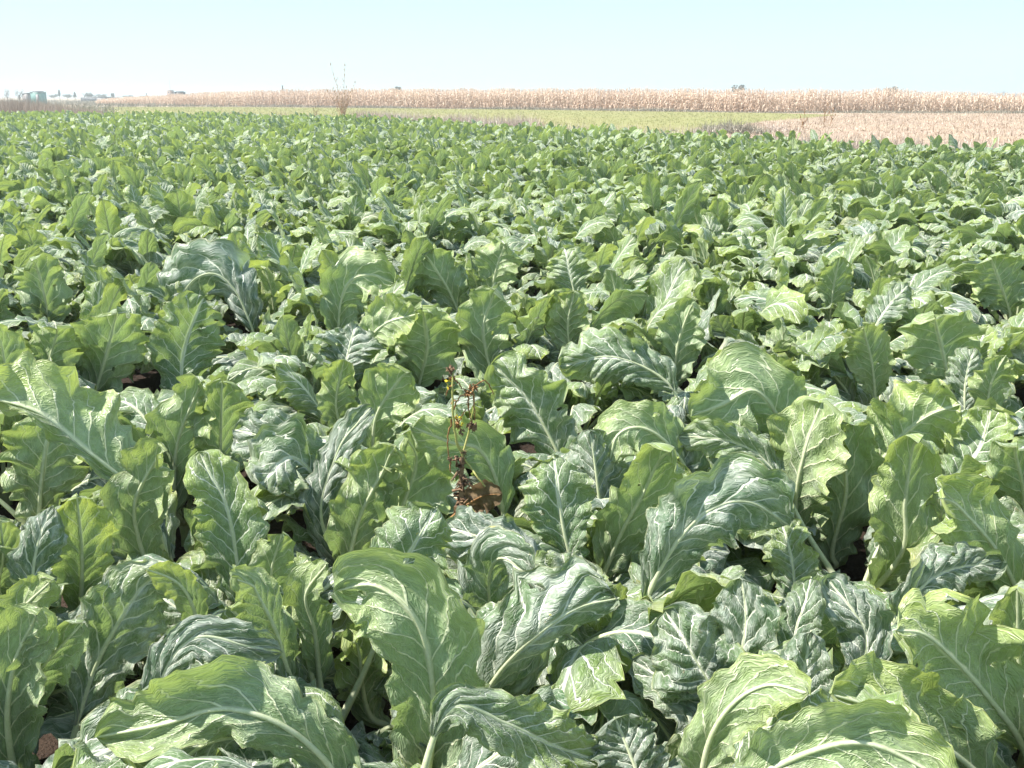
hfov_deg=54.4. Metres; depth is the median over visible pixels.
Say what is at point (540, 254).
cauliflower plant
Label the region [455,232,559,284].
cauliflower plant
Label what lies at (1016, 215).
cauliflower plant
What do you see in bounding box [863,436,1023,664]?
cauliflower plant
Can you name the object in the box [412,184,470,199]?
cauliflower plant
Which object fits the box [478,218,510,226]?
cauliflower plant
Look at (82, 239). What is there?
cauliflower plant
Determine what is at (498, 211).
cauliflower plant
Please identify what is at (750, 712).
cauliflower plant
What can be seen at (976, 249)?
cauliflower plant
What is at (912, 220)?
cauliflower plant
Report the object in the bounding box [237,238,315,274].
cauliflower plant
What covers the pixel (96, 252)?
cauliflower plant
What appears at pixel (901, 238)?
cauliflower plant
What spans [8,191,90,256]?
cauliflower plant
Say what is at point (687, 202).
cauliflower plant
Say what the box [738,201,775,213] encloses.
cauliflower plant
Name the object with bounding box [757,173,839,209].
cauliflower plant
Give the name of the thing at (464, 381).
cauliflower plant
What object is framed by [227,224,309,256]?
cauliflower plant
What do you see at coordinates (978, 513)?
cauliflower plant
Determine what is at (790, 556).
cauliflower plant
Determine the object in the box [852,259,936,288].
cauliflower plant
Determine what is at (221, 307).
cauliflower plant
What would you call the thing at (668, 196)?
cauliflower plant
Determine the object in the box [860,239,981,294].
cauliflower plant
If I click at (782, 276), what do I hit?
cauliflower plant
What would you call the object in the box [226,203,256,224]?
cauliflower plant
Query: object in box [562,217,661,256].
cauliflower plant
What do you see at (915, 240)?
cauliflower plant
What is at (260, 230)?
cauliflower plant
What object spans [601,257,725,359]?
cauliflower plant
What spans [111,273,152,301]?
cauliflower plant
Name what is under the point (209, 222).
cauliflower plant
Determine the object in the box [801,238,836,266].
cauliflower plant
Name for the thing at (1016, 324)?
cauliflower plant
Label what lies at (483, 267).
cauliflower plant
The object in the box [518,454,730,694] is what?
cauliflower plant
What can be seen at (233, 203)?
cauliflower plant
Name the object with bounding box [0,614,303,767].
cauliflower plant
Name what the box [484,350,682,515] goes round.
plant
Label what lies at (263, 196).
cauliflower plant
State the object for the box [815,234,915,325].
cauliflower plant
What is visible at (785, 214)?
cauliflower plant
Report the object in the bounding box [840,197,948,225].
cauliflower plant
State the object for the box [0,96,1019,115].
ground
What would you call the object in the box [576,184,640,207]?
cauliflower plant
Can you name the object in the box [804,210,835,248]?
cauliflower plant
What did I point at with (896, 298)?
cauliflower plant
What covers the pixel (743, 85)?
tree
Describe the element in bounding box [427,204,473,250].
cauliflower plant
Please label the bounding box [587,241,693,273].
cauliflower plant
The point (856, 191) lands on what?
cauliflower plant
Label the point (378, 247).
cauliflower plant
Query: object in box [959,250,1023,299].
cauliflower plant
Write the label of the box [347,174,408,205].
cauliflower plant
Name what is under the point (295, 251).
cauliflower plant
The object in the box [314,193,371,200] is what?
cauliflower plant
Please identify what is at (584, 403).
cauliflower plant
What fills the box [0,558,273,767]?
cauliflower plant
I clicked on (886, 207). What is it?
cauliflower plant
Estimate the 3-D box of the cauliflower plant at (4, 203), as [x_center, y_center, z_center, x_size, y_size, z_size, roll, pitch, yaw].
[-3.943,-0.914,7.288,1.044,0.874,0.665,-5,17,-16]
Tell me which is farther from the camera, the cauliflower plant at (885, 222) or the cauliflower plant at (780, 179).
the cauliflower plant at (780, 179)
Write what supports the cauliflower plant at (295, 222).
on the soil
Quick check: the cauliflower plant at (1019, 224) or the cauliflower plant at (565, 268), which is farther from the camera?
the cauliflower plant at (1019, 224)
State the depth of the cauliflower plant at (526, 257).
6.91 m
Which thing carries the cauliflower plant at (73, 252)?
on the soil
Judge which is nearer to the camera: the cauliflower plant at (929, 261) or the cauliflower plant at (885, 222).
the cauliflower plant at (929, 261)
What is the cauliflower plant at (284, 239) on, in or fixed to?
on the soil
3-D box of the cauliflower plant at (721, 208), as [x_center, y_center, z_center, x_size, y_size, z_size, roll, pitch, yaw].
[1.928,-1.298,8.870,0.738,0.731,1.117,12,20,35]
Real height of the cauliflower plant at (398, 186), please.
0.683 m
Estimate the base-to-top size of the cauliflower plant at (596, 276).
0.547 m
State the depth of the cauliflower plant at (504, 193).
11.29 m
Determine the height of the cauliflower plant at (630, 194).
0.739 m
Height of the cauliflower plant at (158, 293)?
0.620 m
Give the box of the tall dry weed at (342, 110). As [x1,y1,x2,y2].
[327,62,354,118]
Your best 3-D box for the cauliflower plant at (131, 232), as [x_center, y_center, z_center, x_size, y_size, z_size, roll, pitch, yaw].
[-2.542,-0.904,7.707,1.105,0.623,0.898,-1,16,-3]
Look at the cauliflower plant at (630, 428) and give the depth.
3.03 m
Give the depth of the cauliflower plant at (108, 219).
7.71 m
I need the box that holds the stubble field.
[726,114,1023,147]
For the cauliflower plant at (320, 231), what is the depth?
6.89 m
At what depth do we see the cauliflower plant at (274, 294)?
5.58 m
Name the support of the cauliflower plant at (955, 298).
on the soil
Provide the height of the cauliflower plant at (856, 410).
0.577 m
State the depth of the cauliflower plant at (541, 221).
8.76 m
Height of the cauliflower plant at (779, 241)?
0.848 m
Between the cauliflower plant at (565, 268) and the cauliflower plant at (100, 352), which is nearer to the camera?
the cauliflower plant at (100, 352)
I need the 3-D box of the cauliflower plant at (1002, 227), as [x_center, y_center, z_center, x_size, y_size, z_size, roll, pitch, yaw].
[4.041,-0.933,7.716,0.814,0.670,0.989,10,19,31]
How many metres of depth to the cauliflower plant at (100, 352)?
4.37 m
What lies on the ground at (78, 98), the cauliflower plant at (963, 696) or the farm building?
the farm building
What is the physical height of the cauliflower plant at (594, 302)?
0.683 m
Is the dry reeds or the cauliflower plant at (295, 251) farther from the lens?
the dry reeds
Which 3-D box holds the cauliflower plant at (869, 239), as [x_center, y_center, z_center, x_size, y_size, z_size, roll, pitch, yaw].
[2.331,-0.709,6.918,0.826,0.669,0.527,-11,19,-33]
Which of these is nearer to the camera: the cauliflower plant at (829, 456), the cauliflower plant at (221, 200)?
the cauliflower plant at (829, 456)
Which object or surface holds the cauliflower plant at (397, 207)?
on the soil
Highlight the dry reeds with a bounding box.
[0,95,114,114]
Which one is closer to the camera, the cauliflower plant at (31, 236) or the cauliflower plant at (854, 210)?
the cauliflower plant at (31, 236)
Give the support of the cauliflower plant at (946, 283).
on the soil
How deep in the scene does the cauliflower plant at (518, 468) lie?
3.22 m
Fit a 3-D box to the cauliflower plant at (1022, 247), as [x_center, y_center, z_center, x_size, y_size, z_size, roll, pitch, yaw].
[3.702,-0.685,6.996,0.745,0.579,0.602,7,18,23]
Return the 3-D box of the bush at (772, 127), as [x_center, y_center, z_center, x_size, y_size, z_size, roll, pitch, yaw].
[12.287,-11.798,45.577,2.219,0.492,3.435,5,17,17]
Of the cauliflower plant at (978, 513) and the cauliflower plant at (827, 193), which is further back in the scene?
the cauliflower plant at (827, 193)
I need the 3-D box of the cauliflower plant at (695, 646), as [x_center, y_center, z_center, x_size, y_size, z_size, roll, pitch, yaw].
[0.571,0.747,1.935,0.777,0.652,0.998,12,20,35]
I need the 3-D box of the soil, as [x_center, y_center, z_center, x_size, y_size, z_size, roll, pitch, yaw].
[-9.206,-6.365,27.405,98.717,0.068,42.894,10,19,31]
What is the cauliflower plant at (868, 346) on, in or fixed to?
on the soil
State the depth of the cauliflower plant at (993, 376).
3.81 m
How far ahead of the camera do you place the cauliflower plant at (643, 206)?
9.47 m
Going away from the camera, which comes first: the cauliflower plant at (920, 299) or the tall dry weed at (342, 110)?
the cauliflower plant at (920, 299)
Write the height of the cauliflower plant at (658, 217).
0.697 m
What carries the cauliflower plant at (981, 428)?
on the soil
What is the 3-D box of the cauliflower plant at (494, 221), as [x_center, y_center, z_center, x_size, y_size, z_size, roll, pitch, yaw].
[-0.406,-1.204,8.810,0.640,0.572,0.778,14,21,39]
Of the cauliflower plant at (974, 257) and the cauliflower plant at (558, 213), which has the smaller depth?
the cauliflower plant at (974, 257)
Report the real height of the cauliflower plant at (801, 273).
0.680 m
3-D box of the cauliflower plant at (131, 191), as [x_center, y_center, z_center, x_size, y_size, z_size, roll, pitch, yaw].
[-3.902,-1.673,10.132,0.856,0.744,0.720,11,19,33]
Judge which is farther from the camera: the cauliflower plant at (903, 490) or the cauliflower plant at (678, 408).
the cauliflower plant at (678, 408)
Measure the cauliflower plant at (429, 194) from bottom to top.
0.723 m
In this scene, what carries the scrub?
on the ground at (78, 98)
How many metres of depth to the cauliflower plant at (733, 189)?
10.37 m
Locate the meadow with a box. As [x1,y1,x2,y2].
[100,107,829,133]
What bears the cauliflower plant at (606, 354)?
on the soil
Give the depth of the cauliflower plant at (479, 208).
9.10 m
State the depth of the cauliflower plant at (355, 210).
8.80 m
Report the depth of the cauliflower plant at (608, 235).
7.31 m
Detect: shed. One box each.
[22,93,30,103]
[30,91,46,104]
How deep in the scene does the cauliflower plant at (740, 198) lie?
10.08 m
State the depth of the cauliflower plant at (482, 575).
2.26 m
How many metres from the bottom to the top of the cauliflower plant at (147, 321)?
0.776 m
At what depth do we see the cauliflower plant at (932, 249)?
7.70 m
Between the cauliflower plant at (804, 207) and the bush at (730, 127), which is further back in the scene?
the bush at (730, 127)
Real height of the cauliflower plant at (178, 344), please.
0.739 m
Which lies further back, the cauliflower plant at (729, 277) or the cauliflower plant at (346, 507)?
the cauliflower plant at (729, 277)
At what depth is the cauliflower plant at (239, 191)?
9.86 m
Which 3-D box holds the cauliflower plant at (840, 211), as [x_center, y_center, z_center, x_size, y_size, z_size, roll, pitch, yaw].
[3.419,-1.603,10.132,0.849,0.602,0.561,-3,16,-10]
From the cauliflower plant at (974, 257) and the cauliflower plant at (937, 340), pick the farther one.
the cauliflower plant at (974, 257)
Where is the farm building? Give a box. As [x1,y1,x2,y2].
[80,97,117,101]
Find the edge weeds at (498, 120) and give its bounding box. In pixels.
[230,107,1009,148]
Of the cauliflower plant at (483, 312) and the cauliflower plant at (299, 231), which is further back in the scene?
the cauliflower plant at (299, 231)
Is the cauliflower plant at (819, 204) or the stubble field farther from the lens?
the stubble field
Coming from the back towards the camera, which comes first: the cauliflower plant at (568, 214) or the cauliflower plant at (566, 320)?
the cauliflower plant at (568, 214)
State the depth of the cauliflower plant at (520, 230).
7.72 m
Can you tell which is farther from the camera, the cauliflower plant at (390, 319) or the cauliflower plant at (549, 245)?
the cauliflower plant at (549, 245)
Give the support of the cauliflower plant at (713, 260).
on the soil
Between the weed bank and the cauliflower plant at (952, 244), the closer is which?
the cauliflower plant at (952, 244)
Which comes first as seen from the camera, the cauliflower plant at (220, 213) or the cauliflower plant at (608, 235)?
the cauliflower plant at (608, 235)
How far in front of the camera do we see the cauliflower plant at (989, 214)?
9.34 m
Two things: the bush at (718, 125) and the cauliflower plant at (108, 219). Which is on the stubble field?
the bush at (718, 125)
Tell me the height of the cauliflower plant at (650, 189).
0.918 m
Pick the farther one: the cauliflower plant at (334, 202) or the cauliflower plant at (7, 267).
the cauliflower plant at (334, 202)
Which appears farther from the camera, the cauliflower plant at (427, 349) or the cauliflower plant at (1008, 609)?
the cauliflower plant at (427, 349)
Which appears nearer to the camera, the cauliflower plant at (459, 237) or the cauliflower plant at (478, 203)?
the cauliflower plant at (459, 237)
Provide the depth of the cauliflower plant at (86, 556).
2.49 m
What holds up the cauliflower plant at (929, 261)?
on the soil
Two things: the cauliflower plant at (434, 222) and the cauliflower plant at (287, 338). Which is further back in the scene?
the cauliflower plant at (434, 222)
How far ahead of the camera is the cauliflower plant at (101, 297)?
5.07 m
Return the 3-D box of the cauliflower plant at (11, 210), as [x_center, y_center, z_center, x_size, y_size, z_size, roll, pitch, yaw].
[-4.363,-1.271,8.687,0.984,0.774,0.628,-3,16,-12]
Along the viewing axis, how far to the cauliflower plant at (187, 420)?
3.33 m
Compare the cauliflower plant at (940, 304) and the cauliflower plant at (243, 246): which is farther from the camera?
the cauliflower plant at (243, 246)
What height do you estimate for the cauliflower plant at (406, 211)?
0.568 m
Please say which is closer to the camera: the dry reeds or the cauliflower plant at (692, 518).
the cauliflower plant at (692, 518)
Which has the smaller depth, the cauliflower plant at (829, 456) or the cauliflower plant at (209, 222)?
the cauliflower plant at (829, 456)
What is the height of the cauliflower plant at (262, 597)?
0.667 m
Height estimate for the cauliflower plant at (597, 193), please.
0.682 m
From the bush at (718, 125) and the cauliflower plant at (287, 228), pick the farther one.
the bush at (718, 125)
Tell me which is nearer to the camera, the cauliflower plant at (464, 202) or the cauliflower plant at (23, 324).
the cauliflower plant at (23, 324)
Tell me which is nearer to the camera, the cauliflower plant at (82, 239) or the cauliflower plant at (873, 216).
the cauliflower plant at (82, 239)
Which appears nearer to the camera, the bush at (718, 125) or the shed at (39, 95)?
the bush at (718, 125)
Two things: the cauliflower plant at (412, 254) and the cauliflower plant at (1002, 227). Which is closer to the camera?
the cauliflower plant at (412, 254)
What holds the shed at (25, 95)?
on the ground at (78, 98)
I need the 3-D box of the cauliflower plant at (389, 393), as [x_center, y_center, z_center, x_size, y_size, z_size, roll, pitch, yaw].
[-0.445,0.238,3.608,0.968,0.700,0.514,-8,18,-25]
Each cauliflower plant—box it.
[0,186,67,221]
[0,194,51,222]
[0,199,21,261]
[0,214,19,235]
[0,232,40,295]
[0,277,79,331]
[0,277,149,336]
[0,288,31,341]
[0,323,29,363]
[0,351,269,605]
[0,412,27,507]
[0,417,107,530]
[0,493,213,680]
[0,505,143,715]
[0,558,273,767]
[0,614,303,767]
[3,211,76,257]
[3,216,74,268]
[3,233,68,277]
[7,253,127,331]
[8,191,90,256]
[11,232,108,321]
[14,236,166,293]
[20,211,65,224]
[24,195,107,224]
[26,306,154,392]
[31,176,95,221]
[33,560,385,754]
[41,198,172,249]
[55,598,421,767]
[57,200,135,223]
[59,200,169,248]
[64,203,128,220]
[65,254,171,373]
[75,231,136,250]
[77,373,253,546]
[94,547,653,767]
[101,228,159,304]
[102,184,150,205]
[103,264,237,355]
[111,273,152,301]
[113,225,228,255]
[119,406,133,412]
[120,179,244,226]
[122,238,138,251]
[127,281,259,378]
[127,500,452,762]
[129,199,216,244]
[131,449,456,680]
[144,682,597,767]
[145,290,225,390]
[147,181,217,205]
[150,287,223,312]
[154,346,312,422]
[156,238,322,355]
[159,246,260,299]
[171,206,290,245]
[203,312,326,398]
[206,283,260,331]
[211,202,276,234]
[212,760,218,767]
[214,190,286,206]
[219,236,321,352]
[220,187,245,208]
[221,239,345,314]
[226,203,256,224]
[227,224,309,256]
[227,321,411,426]
[228,171,311,215]
[228,198,266,229]
[231,404,453,650]
[234,191,311,234]
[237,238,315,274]
[238,359,437,444]
[251,417,455,525]
[255,223,320,245]
[255,226,315,248]
[256,232,369,328]
[258,203,326,234]
[262,184,347,228]
[264,224,310,235]
[265,246,395,339]
[270,207,355,274]
[286,362,489,514]
[289,222,381,243]
[291,169,359,212]
[292,205,341,215]
[294,248,421,328]
[304,293,443,400]
[306,209,401,272]
[306,276,400,329]
[312,202,332,224]
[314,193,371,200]
[319,183,389,242]
[324,302,480,419]
[329,505,669,725]
[330,528,636,761]
[333,242,396,255]
[337,175,405,204]
[341,204,402,221]
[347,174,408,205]
[359,191,476,260]
[360,208,455,247]
[367,209,413,225]
[367,234,435,304]
[368,189,431,232]
[383,184,445,220]
[388,182,405,197]
[393,223,490,273]
[395,229,462,285]
[395,282,514,375]
[400,189,456,213]
[403,291,515,343]
[405,195,488,242]
[410,412,639,548]
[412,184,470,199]
[413,248,543,313]
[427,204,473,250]
[433,367,538,433]
[436,193,490,215]
[436,209,540,255]
[442,285,559,388]
[444,451,795,744]
[445,186,509,223]
[447,216,508,243]
[448,176,504,212]
[449,292,591,343]
[454,234,559,300]
[454,404,569,517]
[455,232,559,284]
[461,180,502,202]
[475,369,686,434]
[478,196,517,224]
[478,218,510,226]
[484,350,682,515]
[487,180,536,217]
[487,223,594,293]
[491,201,614,294]
[492,179,520,205]
[492,288,648,381]
[501,241,535,299]
[505,429,684,589]
[513,423,793,592]
[517,181,594,206]
[517,200,567,214]
[518,243,593,293]
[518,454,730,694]
[525,206,618,225]
[531,205,587,228]
[536,216,562,227]
[538,190,616,232]
[538,191,584,204]
[546,233,647,312]
[555,188,638,203]
[558,238,639,288]
[558,325,699,423]
[562,191,639,222]
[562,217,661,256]
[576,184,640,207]
[580,273,711,320]
[583,289,721,387]
[584,176,641,196]
[586,260,717,297]
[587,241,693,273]
[588,630,958,767]
[589,213,665,260]
[590,349,810,422]
[593,399,795,569]
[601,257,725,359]
[616,171,710,215]
[616,179,701,256]
[616,194,665,242]
[617,203,652,220]
[630,572,1023,767]
[632,263,769,355]
[641,518,1023,680]
[644,208,763,265]
[652,192,740,216]
[652,203,675,218]
[654,209,730,242]
[660,185,679,207]
[661,187,769,263]
[664,236,755,272]
[665,688,830,767]
[678,418,1023,619]
[688,341,962,583]
[690,248,803,296]
[691,281,756,303]
[692,238,822,262]
[694,211,839,288]
[694,316,878,386]
[699,192,736,217]
[701,193,773,231]
[702,192,709,199]
[707,285,820,349]
[708,174,766,202]
[711,193,770,205]
[724,186,847,261]
[730,255,815,304]
[733,198,762,216]
[734,286,912,374]
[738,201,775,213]
[742,240,871,319]
[756,173,814,204]
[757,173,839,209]
[758,185,836,228]
[769,196,832,229]
[770,324,878,405]
[786,280,930,402]
[794,193,837,225]
[794,322,954,418]
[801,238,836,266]
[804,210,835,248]
[805,383,1023,452]
[807,254,963,316]
[813,195,866,216]
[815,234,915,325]
[822,191,833,201]
[825,276,980,324]
[826,193,890,225]
[826,221,929,269]
[829,588,1023,767]
[830,233,877,263]
[835,224,848,232]
[835,292,953,369]
[836,198,899,235]
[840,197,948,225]
[842,231,961,260]
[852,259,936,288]
[853,187,901,199]
[857,197,962,239]
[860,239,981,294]
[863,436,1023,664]
[876,223,950,241]
[876,406,1018,603]
[879,188,893,210]
[882,249,960,269]
[890,211,988,243]
[893,585,1023,767]
[896,310,1023,412]
[912,193,947,211]
[912,273,1003,327]
[915,212,1010,248]
[917,230,975,300]
[927,198,1001,225]
[930,473,1023,604]
[934,311,1023,389]
[935,291,1009,331]
[936,190,1023,219]
[936,232,1008,256]
[940,224,1023,257]
[945,346,1023,442]
[951,248,1022,318]
[952,253,1023,326]
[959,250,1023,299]
[977,210,996,219]
[981,217,1023,251]
[983,216,1023,234]
[1005,208,1023,221]
[1015,244,1023,283]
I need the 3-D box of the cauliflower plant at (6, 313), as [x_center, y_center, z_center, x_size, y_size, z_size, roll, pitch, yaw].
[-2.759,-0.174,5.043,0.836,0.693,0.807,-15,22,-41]
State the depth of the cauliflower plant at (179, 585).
2.11 m
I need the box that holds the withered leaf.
[451,479,501,516]
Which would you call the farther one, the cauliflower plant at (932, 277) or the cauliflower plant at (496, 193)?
the cauliflower plant at (496, 193)
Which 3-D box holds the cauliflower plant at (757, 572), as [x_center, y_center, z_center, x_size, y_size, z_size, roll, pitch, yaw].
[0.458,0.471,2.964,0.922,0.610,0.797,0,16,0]
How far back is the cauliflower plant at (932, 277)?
5.99 m
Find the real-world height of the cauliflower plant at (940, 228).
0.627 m
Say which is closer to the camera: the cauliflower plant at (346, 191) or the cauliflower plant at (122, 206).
the cauliflower plant at (122, 206)
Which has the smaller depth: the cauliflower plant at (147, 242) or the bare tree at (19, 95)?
the cauliflower plant at (147, 242)
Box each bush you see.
[671,116,795,134]
[697,120,725,129]
[757,121,800,131]
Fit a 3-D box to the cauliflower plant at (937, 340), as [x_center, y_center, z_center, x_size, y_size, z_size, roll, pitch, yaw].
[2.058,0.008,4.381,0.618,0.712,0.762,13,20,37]
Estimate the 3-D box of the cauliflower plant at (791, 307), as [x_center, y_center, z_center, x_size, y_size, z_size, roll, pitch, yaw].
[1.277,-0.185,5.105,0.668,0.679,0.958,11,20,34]
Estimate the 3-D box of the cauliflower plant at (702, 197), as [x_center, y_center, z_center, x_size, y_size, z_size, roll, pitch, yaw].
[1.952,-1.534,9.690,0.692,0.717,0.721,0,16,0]
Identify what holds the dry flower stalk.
on the soil
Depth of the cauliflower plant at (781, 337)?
4.52 m
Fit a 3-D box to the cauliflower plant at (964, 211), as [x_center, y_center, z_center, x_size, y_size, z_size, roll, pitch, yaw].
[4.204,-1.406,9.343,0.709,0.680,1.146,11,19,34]
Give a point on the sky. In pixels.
(118, 47)
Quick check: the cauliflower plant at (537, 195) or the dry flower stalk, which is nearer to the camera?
the dry flower stalk
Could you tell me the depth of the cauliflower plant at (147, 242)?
6.72 m
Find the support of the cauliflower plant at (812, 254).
on the soil
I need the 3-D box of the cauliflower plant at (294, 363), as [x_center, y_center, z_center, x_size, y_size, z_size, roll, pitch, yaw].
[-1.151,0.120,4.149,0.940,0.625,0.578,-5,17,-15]
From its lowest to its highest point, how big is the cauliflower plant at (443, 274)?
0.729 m
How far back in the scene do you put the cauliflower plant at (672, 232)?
7.17 m
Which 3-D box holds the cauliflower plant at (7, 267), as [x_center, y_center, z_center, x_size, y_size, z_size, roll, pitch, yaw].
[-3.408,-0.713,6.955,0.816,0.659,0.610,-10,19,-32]
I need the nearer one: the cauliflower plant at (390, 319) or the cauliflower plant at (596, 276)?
the cauliflower plant at (390, 319)
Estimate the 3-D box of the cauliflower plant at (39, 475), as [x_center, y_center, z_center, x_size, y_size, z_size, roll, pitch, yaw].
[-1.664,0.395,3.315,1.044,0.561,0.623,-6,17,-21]
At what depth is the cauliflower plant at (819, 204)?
8.50 m
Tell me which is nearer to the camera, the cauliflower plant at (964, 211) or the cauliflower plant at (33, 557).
the cauliflower plant at (33, 557)
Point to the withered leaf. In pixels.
(487, 498)
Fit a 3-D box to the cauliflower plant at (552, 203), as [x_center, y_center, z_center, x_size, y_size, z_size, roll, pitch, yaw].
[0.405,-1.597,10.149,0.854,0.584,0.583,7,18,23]
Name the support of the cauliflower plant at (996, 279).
on the soil
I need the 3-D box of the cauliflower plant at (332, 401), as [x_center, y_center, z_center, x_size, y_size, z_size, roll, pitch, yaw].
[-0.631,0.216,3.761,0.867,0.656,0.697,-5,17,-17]
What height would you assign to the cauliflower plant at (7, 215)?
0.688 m
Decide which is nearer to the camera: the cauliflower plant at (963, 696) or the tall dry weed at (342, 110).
the cauliflower plant at (963, 696)
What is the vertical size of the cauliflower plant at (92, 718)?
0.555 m
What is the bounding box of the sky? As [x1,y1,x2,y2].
[0,0,1023,95]
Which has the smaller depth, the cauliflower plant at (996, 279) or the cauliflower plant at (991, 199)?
the cauliflower plant at (996, 279)
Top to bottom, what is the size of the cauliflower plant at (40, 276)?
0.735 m
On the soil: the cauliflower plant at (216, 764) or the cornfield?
the cauliflower plant at (216, 764)
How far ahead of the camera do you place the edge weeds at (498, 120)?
35.30 m
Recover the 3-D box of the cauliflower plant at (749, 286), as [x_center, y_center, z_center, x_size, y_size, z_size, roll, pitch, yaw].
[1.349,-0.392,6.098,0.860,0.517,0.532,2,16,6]
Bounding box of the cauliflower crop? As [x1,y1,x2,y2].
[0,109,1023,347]
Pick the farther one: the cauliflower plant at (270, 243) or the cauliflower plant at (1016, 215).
the cauliflower plant at (1016, 215)
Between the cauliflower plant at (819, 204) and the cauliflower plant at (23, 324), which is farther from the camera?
the cauliflower plant at (819, 204)
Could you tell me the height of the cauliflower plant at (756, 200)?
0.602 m
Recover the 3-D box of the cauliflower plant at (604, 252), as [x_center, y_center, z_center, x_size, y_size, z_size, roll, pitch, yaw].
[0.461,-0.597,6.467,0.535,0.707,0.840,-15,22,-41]
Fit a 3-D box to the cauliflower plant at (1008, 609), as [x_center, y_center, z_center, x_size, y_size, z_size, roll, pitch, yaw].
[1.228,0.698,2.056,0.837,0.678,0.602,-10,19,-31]
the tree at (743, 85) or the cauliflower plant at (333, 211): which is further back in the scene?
the tree at (743, 85)
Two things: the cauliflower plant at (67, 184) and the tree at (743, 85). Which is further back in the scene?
the tree at (743, 85)
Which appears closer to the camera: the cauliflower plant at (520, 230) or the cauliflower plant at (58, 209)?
the cauliflower plant at (520, 230)
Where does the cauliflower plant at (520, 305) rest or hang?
on the soil
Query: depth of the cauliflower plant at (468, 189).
11.04 m
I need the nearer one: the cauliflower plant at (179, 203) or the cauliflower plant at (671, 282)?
the cauliflower plant at (671, 282)
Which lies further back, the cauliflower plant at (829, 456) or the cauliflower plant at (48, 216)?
the cauliflower plant at (48, 216)
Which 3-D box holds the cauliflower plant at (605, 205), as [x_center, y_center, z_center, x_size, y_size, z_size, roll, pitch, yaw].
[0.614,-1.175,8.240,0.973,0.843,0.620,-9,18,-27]
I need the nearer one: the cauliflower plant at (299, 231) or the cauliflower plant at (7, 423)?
the cauliflower plant at (7, 423)
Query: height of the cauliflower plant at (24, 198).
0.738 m
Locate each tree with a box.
[12,89,24,102]
[731,84,746,90]
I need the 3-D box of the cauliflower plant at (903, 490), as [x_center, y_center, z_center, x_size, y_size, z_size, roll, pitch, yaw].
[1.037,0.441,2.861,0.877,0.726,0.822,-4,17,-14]
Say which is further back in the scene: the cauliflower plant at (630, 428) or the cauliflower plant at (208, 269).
the cauliflower plant at (208, 269)
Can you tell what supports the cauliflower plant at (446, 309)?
on the soil
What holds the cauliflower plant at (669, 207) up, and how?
on the soil
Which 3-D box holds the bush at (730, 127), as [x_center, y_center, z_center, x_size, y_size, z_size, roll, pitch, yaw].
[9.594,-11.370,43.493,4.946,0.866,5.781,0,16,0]
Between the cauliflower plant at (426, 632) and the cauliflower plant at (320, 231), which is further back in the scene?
the cauliflower plant at (320, 231)
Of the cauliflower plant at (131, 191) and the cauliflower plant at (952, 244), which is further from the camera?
the cauliflower plant at (131, 191)
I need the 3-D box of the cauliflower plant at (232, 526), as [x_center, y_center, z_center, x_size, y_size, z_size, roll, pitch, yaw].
[-0.630,0.574,2.433,1.102,0.708,0.627,0,16,0]
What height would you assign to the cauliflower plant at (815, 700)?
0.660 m
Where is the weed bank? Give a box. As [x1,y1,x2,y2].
[88,102,1023,113]
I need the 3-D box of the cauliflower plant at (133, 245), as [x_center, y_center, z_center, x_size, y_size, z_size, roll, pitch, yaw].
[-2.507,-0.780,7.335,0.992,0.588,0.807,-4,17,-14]
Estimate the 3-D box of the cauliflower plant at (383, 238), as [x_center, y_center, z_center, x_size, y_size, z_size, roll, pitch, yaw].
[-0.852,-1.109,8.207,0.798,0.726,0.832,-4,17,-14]
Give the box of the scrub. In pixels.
[1,99,268,111]
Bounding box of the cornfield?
[94,86,1023,112]
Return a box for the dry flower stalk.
[444,365,493,514]
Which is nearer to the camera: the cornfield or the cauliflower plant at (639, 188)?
the cauliflower plant at (639, 188)
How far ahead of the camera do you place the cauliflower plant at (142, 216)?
8.17 m
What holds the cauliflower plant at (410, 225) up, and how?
on the soil
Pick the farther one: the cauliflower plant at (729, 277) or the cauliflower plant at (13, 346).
the cauliflower plant at (729, 277)
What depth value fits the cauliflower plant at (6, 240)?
6.52 m
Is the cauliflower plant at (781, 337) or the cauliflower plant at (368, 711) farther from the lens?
the cauliflower plant at (781, 337)
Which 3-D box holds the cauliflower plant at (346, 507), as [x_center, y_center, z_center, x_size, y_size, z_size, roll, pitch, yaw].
[-0.579,0.439,2.898,0.966,0.708,0.598,9,19,29]
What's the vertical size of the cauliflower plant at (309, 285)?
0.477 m
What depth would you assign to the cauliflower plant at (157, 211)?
8.31 m
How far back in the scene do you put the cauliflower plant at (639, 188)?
11.04 m
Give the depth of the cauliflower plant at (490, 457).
2.80 m
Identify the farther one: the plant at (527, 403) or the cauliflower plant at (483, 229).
the cauliflower plant at (483, 229)
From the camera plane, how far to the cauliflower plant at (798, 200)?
9.71 m
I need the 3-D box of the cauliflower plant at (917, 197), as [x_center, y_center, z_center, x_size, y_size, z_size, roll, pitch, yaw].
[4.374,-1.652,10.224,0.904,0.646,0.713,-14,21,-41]
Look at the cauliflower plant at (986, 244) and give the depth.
7.39 m
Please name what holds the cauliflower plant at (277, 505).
on the soil
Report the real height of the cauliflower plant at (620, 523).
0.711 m
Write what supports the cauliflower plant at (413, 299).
on the soil
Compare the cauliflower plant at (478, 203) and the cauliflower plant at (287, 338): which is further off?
the cauliflower plant at (478, 203)
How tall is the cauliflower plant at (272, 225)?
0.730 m
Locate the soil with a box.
[0,283,1023,764]

